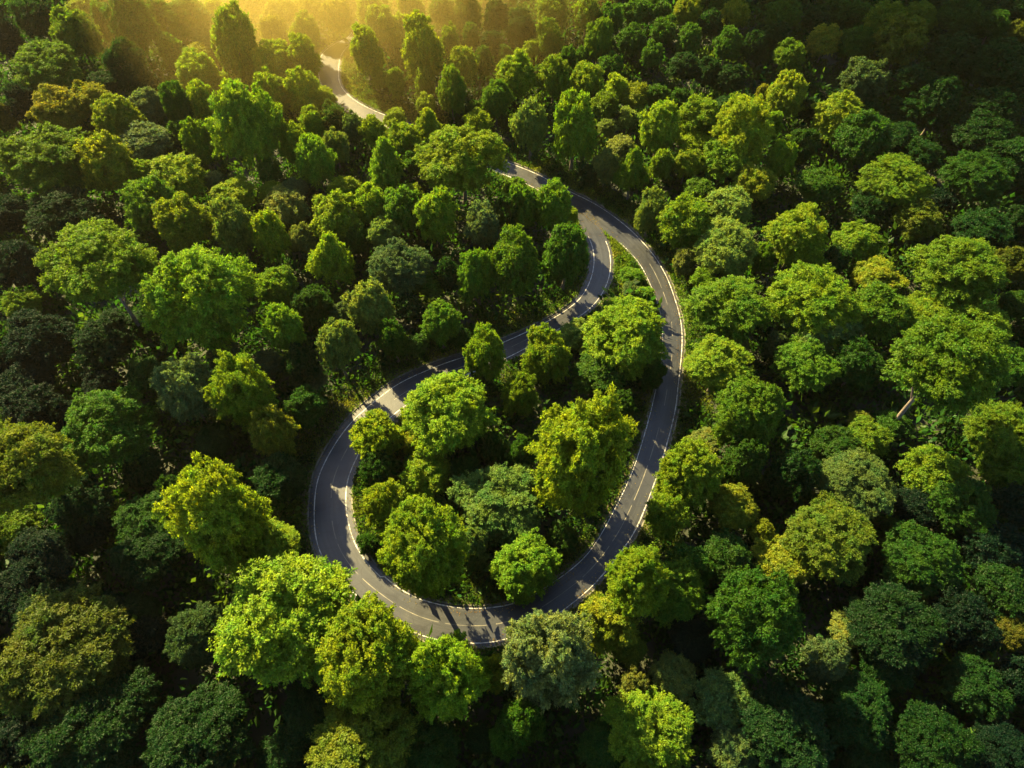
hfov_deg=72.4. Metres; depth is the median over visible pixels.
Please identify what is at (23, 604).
broadleaf tree
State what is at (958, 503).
broadleaf tree
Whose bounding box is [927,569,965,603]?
broadleaf tree
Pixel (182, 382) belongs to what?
broadleaf tree
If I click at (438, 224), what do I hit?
broadleaf tree
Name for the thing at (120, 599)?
broadleaf tree
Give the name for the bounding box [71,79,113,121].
broadleaf tree
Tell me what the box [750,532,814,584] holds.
broadleaf tree
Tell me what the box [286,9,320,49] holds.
broadleaf tree
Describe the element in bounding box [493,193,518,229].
broadleaf tree
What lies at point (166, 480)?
broadleaf tree
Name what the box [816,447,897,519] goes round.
broadleaf tree
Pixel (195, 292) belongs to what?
broadleaf tree
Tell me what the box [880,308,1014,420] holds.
broadleaf tree
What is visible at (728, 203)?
broadleaf tree
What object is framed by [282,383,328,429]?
broadleaf tree
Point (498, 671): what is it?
broadleaf tree
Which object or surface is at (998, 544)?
broadleaf tree
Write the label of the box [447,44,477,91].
broadleaf tree
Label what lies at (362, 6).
broadleaf tree
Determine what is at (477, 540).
broadleaf tree
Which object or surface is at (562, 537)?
shrub
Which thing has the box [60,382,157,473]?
broadleaf tree
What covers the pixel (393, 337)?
broadleaf tree
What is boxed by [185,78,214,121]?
broadleaf tree
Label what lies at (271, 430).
broadleaf tree
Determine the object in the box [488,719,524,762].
broadleaf tree
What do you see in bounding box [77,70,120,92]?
broadleaf tree
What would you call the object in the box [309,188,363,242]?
broadleaf tree
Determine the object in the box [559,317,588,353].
broadleaf tree
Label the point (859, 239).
broadleaf tree
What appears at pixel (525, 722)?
broadleaf tree
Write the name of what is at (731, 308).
broadleaf tree
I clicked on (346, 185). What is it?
broadleaf tree
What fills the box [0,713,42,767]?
broadleaf tree
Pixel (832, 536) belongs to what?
broadleaf tree
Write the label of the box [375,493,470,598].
broadleaf tree
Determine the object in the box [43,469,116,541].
broadleaf tree
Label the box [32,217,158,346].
broadleaf tree
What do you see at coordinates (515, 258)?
broadleaf tree
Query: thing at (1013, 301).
broadleaf tree
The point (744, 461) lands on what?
broadleaf tree
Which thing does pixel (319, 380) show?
broadleaf tree
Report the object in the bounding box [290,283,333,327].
broadleaf tree
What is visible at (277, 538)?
broadleaf tree
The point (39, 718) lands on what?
broadleaf tree
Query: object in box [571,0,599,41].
broadleaf tree
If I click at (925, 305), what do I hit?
broadleaf tree
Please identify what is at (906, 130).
broadleaf tree
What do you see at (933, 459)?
broadleaf tree
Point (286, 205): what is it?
broadleaf tree
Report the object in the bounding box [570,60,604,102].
broadleaf tree
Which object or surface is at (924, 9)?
broadleaf tree
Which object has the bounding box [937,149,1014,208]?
broadleaf tree
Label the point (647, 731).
broadleaf tree
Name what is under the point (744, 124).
broadleaf tree
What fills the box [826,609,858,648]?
broadleaf tree
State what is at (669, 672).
broadleaf tree
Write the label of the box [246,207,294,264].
broadleaf tree
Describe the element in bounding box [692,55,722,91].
broadleaf tree
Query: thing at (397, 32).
broadleaf tree
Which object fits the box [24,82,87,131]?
broadleaf tree
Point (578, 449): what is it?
broadleaf tree
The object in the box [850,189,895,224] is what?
broadleaf tree
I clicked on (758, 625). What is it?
broadleaf tree
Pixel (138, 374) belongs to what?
broadleaf tree
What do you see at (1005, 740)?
broadleaf tree
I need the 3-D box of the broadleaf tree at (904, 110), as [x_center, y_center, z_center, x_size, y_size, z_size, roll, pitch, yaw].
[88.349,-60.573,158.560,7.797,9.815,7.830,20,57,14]
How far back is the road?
112.82 m
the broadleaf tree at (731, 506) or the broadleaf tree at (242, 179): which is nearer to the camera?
the broadleaf tree at (731, 506)
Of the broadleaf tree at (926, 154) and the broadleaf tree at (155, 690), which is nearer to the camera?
the broadleaf tree at (155, 690)
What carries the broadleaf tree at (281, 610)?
on the ground at (194, 678)
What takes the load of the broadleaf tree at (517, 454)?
on the ground at (194, 678)
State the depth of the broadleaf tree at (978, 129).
147.32 m
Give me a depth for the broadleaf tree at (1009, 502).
98.73 m
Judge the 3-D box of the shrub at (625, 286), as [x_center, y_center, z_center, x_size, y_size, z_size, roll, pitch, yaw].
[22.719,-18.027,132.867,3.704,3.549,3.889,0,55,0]
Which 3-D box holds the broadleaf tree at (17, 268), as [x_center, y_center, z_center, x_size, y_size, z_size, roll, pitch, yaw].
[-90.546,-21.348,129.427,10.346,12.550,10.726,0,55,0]
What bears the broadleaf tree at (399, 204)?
on the ground at (194, 678)
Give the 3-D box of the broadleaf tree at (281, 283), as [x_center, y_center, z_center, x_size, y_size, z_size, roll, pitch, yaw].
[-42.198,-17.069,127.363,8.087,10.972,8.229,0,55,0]
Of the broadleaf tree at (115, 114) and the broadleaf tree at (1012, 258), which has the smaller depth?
the broadleaf tree at (1012, 258)
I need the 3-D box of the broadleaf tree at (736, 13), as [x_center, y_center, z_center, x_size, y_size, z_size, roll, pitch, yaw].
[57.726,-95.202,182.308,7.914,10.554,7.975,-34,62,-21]
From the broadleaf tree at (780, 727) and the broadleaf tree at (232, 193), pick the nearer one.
the broadleaf tree at (780, 727)
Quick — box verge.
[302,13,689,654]
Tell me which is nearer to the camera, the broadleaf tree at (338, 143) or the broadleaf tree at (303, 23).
the broadleaf tree at (338, 143)
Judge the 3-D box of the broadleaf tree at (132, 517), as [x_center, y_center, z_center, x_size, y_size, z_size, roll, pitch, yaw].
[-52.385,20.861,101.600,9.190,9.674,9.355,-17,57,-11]
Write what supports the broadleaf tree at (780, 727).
on the ground at (194, 678)
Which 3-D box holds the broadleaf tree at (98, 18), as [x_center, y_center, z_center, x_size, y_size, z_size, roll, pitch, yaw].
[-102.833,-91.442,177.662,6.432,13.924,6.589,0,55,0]
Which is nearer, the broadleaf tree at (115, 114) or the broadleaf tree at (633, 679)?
the broadleaf tree at (633, 679)
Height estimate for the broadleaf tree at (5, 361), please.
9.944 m
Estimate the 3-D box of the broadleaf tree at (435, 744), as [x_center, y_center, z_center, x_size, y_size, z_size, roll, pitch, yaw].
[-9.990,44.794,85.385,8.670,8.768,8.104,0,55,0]
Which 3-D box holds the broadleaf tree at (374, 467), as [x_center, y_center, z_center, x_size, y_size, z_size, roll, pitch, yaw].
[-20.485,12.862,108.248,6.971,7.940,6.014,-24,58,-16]
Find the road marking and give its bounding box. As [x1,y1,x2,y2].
[314,33,682,643]
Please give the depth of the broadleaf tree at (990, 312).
118.36 m
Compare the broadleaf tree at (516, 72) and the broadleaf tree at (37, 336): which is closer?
the broadleaf tree at (37, 336)
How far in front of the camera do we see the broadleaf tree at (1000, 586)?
93.97 m
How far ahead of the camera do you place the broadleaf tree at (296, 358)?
113.24 m
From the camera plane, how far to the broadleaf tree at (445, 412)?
105.19 m
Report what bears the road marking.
on the road
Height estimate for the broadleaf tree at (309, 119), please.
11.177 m
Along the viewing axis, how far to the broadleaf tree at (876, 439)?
108.22 m
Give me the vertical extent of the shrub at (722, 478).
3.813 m
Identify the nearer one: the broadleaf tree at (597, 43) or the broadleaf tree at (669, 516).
the broadleaf tree at (669, 516)
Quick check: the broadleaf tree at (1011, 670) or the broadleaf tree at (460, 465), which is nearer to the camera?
the broadleaf tree at (1011, 670)
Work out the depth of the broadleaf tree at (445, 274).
126.44 m
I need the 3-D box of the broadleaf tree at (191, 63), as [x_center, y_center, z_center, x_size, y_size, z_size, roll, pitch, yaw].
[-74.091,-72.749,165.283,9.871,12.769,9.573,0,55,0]
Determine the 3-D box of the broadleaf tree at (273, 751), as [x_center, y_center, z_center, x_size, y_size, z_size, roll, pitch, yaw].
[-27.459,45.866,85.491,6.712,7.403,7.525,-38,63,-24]
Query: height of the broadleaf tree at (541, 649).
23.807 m
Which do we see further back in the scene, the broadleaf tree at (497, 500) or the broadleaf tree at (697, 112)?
the broadleaf tree at (697, 112)
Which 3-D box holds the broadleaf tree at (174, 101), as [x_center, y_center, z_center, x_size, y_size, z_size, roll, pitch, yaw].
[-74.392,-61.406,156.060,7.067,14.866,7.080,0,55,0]
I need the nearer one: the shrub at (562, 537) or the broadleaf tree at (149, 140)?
the shrub at (562, 537)
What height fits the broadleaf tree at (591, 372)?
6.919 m
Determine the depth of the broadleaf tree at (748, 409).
102.88 m
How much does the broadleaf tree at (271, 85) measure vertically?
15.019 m
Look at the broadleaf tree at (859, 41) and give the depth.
169.24 m
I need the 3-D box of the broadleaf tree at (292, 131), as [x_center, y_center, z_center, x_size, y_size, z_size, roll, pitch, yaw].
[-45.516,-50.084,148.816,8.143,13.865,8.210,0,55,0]
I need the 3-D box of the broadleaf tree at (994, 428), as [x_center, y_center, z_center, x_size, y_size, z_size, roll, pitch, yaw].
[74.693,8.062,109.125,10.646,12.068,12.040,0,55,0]
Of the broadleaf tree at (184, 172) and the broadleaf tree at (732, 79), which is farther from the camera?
the broadleaf tree at (732, 79)
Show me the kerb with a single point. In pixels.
(582, 600)
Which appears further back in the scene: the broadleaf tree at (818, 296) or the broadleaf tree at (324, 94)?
the broadleaf tree at (324, 94)
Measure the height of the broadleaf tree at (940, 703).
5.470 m
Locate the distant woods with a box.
[0,0,1023,767]
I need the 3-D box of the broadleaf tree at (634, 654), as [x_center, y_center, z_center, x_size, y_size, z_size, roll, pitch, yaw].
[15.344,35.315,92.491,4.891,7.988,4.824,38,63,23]
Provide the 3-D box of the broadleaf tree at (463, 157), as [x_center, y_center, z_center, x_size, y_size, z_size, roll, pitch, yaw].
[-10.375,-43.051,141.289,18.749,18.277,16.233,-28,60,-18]
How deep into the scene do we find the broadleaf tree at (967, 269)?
120.23 m
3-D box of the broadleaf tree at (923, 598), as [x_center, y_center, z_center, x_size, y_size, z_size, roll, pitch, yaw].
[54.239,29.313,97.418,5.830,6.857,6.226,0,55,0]
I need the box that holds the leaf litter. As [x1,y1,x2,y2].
[309,21,686,646]
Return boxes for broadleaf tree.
[0,12,25,58]
[0,120,95,195]
[0,192,30,235]
[0,239,48,291]
[0,289,41,317]
[0,343,16,374]
[0,358,59,393]
[0,375,9,407]
[0,381,64,432]
[0,417,84,515]
[0,505,44,555]
[0,525,78,586]
[0,569,39,622]
[0,578,136,721]
[0,701,47,724]
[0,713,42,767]
[1,82,38,127]
[1,308,79,370]
[8,0,53,43]
[10,39,84,91]
[11,577,84,629]
[18,665,161,767]
[22,184,104,239]
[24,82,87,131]
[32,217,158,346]
[41,396,71,430]
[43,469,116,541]
[48,4,104,71]
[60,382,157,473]
[62,515,114,558]
[70,129,139,197]
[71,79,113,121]
[71,307,138,369]
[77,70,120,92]
[79,366,119,397]
[89,0,115,42]
[89,92,147,141]
[97,588,125,606]
[99,0,161,64]
[100,36,149,92]
[105,529,185,592]
[111,489,172,544]
[114,659,162,720]
[118,175,176,239]
[119,120,174,159]
[119,591,161,621]
[120,447,165,488]
[125,614,169,661]
[126,355,164,392]
[128,86,166,124]
[128,307,165,340]
[129,158,153,181]
[134,679,256,767]
[136,243,264,355]
[146,0,175,37]
[147,150,209,197]
[148,352,218,422]
[151,190,215,255]
[151,451,272,576]
[153,473,179,494]
[157,79,196,124]
[159,0,212,40]
[162,600,224,669]
[174,46,218,85]
[178,116,219,168]
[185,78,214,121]
[192,423,231,457]
[202,77,284,169]
[203,349,278,432]
[205,341,241,370]
[206,550,357,689]
[207,194,257,259]
[209,178,256,207]
[210,0,259,89]
[225,174,255,205]
[235,515,301,567]
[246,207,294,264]
[247,403,300,458]
[250,38,292,78]
[250,451,308,505]
[252,65,290,114]
[254,348,283,381]
[254,725,311,767]
[255,264,299,307]
[260,302,307,350]
[262,183,311,229]
[277,120,306,164]
[278,681,335,745]
[279,342,318,384]
[282,65,321,114]
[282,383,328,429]
[285,31,323,77]
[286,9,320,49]
[288,221,317,256]
[289,361,328,392]
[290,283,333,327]
[293,131,337,195]
[298,104,327,137]
[304,230,356,290]
[304,695,422,767]
[308,590,422,718]
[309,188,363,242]
[314,84,337,110]
[314,316,362,379]
[318,0,351,36]
[320,99,347,131]
[321,125,350,169]
[325,175,361,198]
[340,277,397,338]
[348,407,405,460]
[349,21,386,88]
[353,181,383,223]
[355,0,392,25]
[358,449,400,485]
[359,477,411,537]
[365,3,394,53]
[365,236,433,296]
[366,214,401,248]
[368,136,406,188]
[375,318,408,361]
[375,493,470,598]
[379,184,420,237]
[386,119,422,155]
[387,11,407,47]
[396,0,425,21]
[397,450,451,502]
[398,369,499,457]
[400,9,444,78]
[403,713,464,767]
[405,629,493,728]
[411,124,510,206]
[413,183,459,249]
[414,107,442,146]
[418,298,463,349]
[426,0,454,30]
[432,256,460,299]
[435,63,466,122]
[445,461,544,547]
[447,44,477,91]
[449,455,480,493]
[450,0,482,31]
[456,247,492,308]
[462,199,500,248]
[462,321,506,380]
[463,524,490,573]
[478,430,507,465]
[481,78,516,126]
[482,0,509,32]
[485,653,511,694]
[487,526,562,606]
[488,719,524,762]
[489,223,541,302]
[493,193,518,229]
[494,696,546,751]
[495,47,538,105]
[499,608,602,716]
[500,370,540,420]
[505,6,535,44]
[506,178,537,226]
[506,433,535,472]
[508,96,549,159]
[519,321,571,388]
[523,381,639,517]
[533,177,574,237]
[535,16,563,56]
[535,54,572,102]
[536,0,569,25]
[538,222,588,290]
[552,87,598,171]
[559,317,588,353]
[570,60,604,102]
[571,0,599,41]
[571,350,626,396]
[574,716,626,767]
[578,591,643,656]
[579,293,670,381]
[584,16,613,64]
[589,145,619,187]
[598,682,694,767]
[604,541,674,618]
[611,145,649,199]
[611,634,648,670]
[612,389,637,420]
[614,21,647,64]
[615,664,650,698]
[633,185,664,237]
[637,97,681,155]
[639,357,668,393]
[643,491,692,543]
[648,648,697,702]
[650,557,707,627]
[651,435,724,509]
[655,191,712,249]
[664,542,717,588]
[667,51,699,83]
[669,616,715,666]
[671,140,703,184]
[673,0,702,26]
[677,93,719,135]
[679,274,778,344]
[681,333,754,396]
[686,426,719,455]
[687,666,753,730]
[690,215,759,278]
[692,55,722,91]
[697,563,805,684]
[702,526,752,582]
[703,138,750,188]
[704,185,754,222]
[705,482,760,532]
[705,719,758,767]
[708,91,775,164]
[709,372,790,448]
[711,24,742,67]
[711,63,747,96]
[719,0,751,27]
[721,435,770,486]
[732,161,777,200]
[735,674,837,767]
[747,241,775,281]
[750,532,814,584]
[760,447,822,501]
[761,201,832,271]
[763,134,798,177]
[764,68,809,120]
[765,0,804,27]
[765,260,868,348]
[769,334,841,393]
[772,37,806,72]
[778,490,878,586]
[780,302,865,353]
[785,249,827,270]
[786,128,821,174]
[792,167,842,202]
[799,634,853,688]
[805,22,842,68]
[808,425,866,464]
[810,89,864,149]
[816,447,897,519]
[819,668,895,752]
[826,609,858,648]
[830,218,887,261]
[830,334,888,393]
[831,108,898,175]
[836,25,876,68]
[836,56,892,101]
[843,577,948,676]
[846,413,893,457]
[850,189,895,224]
[850,254,909,293]
[850,280,914,345]
[855,152,936,205]
[859,649,916,700]
[861,0,905,36]
[872,9,929,71]
[879,518,971,597]
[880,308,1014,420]
[880,516,905,543]
[884,96,921,123]
[884,121,919,153]
[887,696,984,767]
[888,197,943,245]
[891,61,939,99]
[891,486,940,529]
[891,580,930,604]
[893,443,973,493]
[898,135,945,172]
[900,290,953,332]
[902,0,937,32]
[902,234,1012,305]
[918,73,962,137]
[922,477,1008,535]
[926,585,1004,655]
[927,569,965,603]
[928,698,957,723]
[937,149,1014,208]
[942,647,1016,721]
[950,106,1015,152]
[950,301,1013,345]
[951,206,1016,248]
[957,520,1023,571]
[959,86,1021,125]
[960,398,1023,466]
[967,561,1023,621]
[968,714,1023,767]
[972,449,1023,488]
[977,8,1011,44]
[984,135,1023,182]
[988,481,1023,527]
[991,341,1023,386]
[992,245,1023,286]
[992,654,1023,706]
[993,612,1023,651]
[996,289,1023,318]
[1003,204,1023,241]
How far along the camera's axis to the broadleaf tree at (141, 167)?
144.01 m
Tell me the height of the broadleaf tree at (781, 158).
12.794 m
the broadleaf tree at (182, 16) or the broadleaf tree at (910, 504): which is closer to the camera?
the broadleaf tree at (910, 504)
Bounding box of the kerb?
[307,3,685,648]
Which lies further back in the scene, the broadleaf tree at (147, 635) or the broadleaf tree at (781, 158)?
the broadleaf tree at (781, 158)
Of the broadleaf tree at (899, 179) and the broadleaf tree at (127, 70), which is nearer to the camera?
the broadleaf tree at (899, 179)
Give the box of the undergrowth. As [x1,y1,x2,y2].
[0,0,1023,767]
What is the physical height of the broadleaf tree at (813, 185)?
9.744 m
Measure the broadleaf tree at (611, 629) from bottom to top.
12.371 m
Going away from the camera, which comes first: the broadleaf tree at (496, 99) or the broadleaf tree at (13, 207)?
the broadleaf tree at (13, 207)
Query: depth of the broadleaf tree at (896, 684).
88.17 m
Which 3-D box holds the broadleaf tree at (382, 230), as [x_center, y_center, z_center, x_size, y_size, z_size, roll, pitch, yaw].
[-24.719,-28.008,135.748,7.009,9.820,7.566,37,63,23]
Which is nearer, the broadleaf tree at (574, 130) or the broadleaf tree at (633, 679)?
the broadleaf tree at (633, 679)
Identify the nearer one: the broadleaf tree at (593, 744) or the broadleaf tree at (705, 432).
the broadleaf tree at (593, 744)
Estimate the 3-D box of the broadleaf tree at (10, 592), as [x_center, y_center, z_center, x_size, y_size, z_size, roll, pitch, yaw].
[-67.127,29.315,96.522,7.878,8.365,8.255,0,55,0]
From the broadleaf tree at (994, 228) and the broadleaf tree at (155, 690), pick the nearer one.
the broadleaf tree at (155, 690)
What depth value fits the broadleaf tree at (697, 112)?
150.28 m
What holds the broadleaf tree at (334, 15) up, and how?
on the ground at (194, 678)
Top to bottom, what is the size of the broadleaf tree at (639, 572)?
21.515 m
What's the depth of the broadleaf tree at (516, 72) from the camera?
159.10 m
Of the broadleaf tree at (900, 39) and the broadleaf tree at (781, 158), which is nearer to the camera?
the broadleaf tree at (781, 158)
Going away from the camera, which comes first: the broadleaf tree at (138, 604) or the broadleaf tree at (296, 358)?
the broadleaf tree at (138, 604)
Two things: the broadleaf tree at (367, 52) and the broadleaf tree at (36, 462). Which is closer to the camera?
the broadleaf tree at (36, 462)
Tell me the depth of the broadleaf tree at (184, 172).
140.14 m
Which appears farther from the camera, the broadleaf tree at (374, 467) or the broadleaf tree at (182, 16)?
the broadleaf tree at (182, 16)
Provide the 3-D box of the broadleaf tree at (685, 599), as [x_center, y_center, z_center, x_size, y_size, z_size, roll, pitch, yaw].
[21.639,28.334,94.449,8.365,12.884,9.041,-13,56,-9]
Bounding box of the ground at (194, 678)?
[0,0,1023,767]
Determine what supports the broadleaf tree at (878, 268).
on the ground at (194, 678)
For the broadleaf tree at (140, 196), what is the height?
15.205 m
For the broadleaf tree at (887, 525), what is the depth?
101.59 m
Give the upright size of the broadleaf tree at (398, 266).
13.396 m
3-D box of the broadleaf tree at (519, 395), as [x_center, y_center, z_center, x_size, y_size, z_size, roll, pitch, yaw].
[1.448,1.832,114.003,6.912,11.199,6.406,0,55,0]
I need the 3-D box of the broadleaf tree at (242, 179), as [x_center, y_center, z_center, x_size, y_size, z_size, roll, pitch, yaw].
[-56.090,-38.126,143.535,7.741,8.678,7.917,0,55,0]
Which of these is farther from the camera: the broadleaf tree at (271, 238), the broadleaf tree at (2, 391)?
the broadleaf tree at (271, 238)
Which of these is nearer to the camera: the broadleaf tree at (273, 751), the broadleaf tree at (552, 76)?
the broadleaf tree at (273, 751)
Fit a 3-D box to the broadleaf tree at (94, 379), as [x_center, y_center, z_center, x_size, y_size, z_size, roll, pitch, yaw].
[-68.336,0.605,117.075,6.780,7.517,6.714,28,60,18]
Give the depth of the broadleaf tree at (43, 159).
134.77 m
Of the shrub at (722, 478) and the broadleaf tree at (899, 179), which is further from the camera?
the broadleaf tree at (899, 179)
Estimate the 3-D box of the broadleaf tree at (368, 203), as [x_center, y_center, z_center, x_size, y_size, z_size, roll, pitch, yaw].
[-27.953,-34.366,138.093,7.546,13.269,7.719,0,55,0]
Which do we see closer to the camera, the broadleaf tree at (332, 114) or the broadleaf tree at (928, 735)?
the broadleaf tree at (928, 735)
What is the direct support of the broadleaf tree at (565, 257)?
on the ground at (194, 678)
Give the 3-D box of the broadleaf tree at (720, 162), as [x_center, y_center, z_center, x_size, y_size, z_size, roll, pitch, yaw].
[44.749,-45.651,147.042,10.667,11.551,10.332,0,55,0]
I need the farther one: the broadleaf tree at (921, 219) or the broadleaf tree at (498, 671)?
the broadleaf tree at (921, 219)
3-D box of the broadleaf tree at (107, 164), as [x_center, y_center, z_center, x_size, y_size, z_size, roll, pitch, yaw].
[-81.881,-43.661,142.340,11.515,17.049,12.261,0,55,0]
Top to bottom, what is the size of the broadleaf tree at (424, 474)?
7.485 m
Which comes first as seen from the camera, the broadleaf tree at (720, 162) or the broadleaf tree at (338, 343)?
the broadleaf tree at (338, 343)
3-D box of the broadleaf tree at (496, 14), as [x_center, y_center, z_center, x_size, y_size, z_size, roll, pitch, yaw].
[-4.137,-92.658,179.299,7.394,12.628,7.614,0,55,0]
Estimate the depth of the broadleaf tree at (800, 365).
113.34 m
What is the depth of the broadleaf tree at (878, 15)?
172.85 m
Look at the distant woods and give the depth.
159.50 m
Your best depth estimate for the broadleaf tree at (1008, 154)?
143.56 m
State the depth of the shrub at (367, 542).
101.99 m
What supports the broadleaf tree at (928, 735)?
on the ground at (194, 678)
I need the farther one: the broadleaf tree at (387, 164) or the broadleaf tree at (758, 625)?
the broadleaf tree at (387, 164)
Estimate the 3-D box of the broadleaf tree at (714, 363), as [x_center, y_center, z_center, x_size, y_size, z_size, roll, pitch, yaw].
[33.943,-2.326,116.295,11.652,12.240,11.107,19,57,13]
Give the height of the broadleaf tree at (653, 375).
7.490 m
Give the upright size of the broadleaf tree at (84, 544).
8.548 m
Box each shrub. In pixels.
[356,532,379,555]
[403,431,416,455]
[545,521,578,556]
[599,298,620,311]
[618,266,642,285]
[622,279,639,296]
[634,285,655,303]
[719,458,728,482]
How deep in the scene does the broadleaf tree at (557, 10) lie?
177.71 m
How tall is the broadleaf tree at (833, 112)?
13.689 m
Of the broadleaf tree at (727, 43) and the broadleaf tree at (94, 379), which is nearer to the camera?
the broadleaf tree at (94, 379)
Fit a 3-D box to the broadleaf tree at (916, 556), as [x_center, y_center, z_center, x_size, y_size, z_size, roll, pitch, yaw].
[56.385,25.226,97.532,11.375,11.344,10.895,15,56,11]
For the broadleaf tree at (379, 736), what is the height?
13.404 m
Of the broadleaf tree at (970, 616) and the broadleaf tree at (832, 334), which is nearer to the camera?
the broadleaf tree at (970, 616)
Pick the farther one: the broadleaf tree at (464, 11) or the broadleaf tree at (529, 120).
the broadleaf tree at (464, 11)
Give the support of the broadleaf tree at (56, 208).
on the ground at (194, 678)
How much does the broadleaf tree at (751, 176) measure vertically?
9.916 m
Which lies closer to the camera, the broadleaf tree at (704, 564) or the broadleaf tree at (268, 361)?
the broadleaf tree at (704, 564)
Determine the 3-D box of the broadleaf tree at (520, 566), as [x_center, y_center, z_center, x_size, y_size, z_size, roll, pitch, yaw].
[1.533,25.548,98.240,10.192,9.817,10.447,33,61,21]
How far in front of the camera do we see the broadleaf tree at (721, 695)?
86.01 m
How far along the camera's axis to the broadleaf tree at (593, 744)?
83.73 m
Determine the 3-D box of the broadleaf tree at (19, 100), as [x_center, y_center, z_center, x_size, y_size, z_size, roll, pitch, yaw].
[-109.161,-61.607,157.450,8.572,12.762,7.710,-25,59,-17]
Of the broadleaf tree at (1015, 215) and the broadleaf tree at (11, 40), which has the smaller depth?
the broadleaf tree at (1015, 215)
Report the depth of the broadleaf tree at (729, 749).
83.92 m
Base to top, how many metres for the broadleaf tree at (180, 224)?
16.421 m
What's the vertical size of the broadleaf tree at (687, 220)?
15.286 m
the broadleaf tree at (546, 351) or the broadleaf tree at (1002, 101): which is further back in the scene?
the broadleaf tree at (1002, 101)
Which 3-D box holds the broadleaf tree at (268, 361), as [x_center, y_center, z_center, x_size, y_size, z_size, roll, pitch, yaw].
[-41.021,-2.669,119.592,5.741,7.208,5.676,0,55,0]
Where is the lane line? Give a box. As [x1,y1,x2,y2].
[331,265,672,625]
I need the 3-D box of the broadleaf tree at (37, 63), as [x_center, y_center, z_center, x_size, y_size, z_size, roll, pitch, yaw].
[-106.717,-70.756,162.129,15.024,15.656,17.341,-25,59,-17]
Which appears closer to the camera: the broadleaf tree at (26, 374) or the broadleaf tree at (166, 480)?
the broadleaf tree at (166, 480)
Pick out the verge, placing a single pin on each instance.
(397, 420)
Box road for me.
[309,0,683,646]
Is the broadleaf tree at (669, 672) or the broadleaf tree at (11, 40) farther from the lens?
the broadleaf tree at (11, 40)
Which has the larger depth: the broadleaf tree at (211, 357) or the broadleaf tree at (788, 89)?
the broadleaf tree at (788, 89)
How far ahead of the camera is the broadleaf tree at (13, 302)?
123.79 m
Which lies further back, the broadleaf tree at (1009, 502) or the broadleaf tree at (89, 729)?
the broadleaf tree at (1009, 502)
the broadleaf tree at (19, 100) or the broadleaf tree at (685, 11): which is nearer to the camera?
the broadleaf tree at (19, 100)
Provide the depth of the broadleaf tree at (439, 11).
178.56 m
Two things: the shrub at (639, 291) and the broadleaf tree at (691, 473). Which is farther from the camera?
the shrub at (639, 291)
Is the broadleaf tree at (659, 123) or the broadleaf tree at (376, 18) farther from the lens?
the broadleaf tree at (376, 18)
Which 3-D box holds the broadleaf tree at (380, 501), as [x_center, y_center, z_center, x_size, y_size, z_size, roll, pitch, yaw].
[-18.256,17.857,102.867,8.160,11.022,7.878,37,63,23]
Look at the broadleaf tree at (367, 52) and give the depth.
163.59 m
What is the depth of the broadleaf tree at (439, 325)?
118.68 m
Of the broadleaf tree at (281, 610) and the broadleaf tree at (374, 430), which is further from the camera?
the broadleaf tree at (374, 430)
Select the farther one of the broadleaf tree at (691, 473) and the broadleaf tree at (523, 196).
the broadleaf tree at (523, 196)
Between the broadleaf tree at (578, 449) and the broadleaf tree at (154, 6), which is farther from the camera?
the broadleaf tree at (154, 6)
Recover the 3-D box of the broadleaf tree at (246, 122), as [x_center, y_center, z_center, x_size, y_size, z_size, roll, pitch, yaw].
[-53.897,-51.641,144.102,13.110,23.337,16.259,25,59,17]
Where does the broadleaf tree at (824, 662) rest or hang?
on the ground at (194, 678)
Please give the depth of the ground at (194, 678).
118.12 m
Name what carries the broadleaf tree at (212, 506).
on the ground at (194, 678)
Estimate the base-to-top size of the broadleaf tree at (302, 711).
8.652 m
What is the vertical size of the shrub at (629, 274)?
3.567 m
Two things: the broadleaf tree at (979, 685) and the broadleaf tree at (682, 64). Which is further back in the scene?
the broadleaf tree at (682, 64)
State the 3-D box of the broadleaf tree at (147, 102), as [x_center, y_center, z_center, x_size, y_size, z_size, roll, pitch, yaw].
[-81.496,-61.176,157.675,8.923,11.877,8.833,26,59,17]
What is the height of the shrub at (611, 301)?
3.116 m
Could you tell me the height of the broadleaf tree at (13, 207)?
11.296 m
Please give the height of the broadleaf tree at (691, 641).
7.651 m
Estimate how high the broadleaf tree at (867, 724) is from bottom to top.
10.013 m
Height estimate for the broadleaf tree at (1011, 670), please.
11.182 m
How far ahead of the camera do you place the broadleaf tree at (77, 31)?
166.66 m
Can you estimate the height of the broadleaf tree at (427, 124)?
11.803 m
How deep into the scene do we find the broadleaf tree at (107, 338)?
115.72 m
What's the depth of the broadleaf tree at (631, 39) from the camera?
172.38 m
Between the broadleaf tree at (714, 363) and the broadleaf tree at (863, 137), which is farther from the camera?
the broadleaf tree at (863, 137)
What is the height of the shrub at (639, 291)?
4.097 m
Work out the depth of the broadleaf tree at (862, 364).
113.02 m
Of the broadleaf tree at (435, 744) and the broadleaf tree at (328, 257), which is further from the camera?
the broadleaf tree at (328, 257)
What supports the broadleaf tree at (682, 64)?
on the ground at (194, 678)
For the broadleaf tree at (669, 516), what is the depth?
98.31 m
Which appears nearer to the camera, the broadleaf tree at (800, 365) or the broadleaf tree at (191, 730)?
the broadleaf tree at (191, 730)
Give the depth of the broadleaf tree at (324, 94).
158.19 m
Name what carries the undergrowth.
on the ground at (194, 678)
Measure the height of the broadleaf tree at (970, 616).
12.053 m
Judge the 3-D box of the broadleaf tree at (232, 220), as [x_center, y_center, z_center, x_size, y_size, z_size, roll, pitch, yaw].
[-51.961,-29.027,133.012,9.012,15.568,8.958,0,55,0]
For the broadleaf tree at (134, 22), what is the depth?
166.90 m
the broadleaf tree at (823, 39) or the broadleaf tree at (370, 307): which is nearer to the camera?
the broadleaf tree at (370, 307)
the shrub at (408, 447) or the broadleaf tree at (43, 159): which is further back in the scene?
the broadleaf tree at (43, 159)

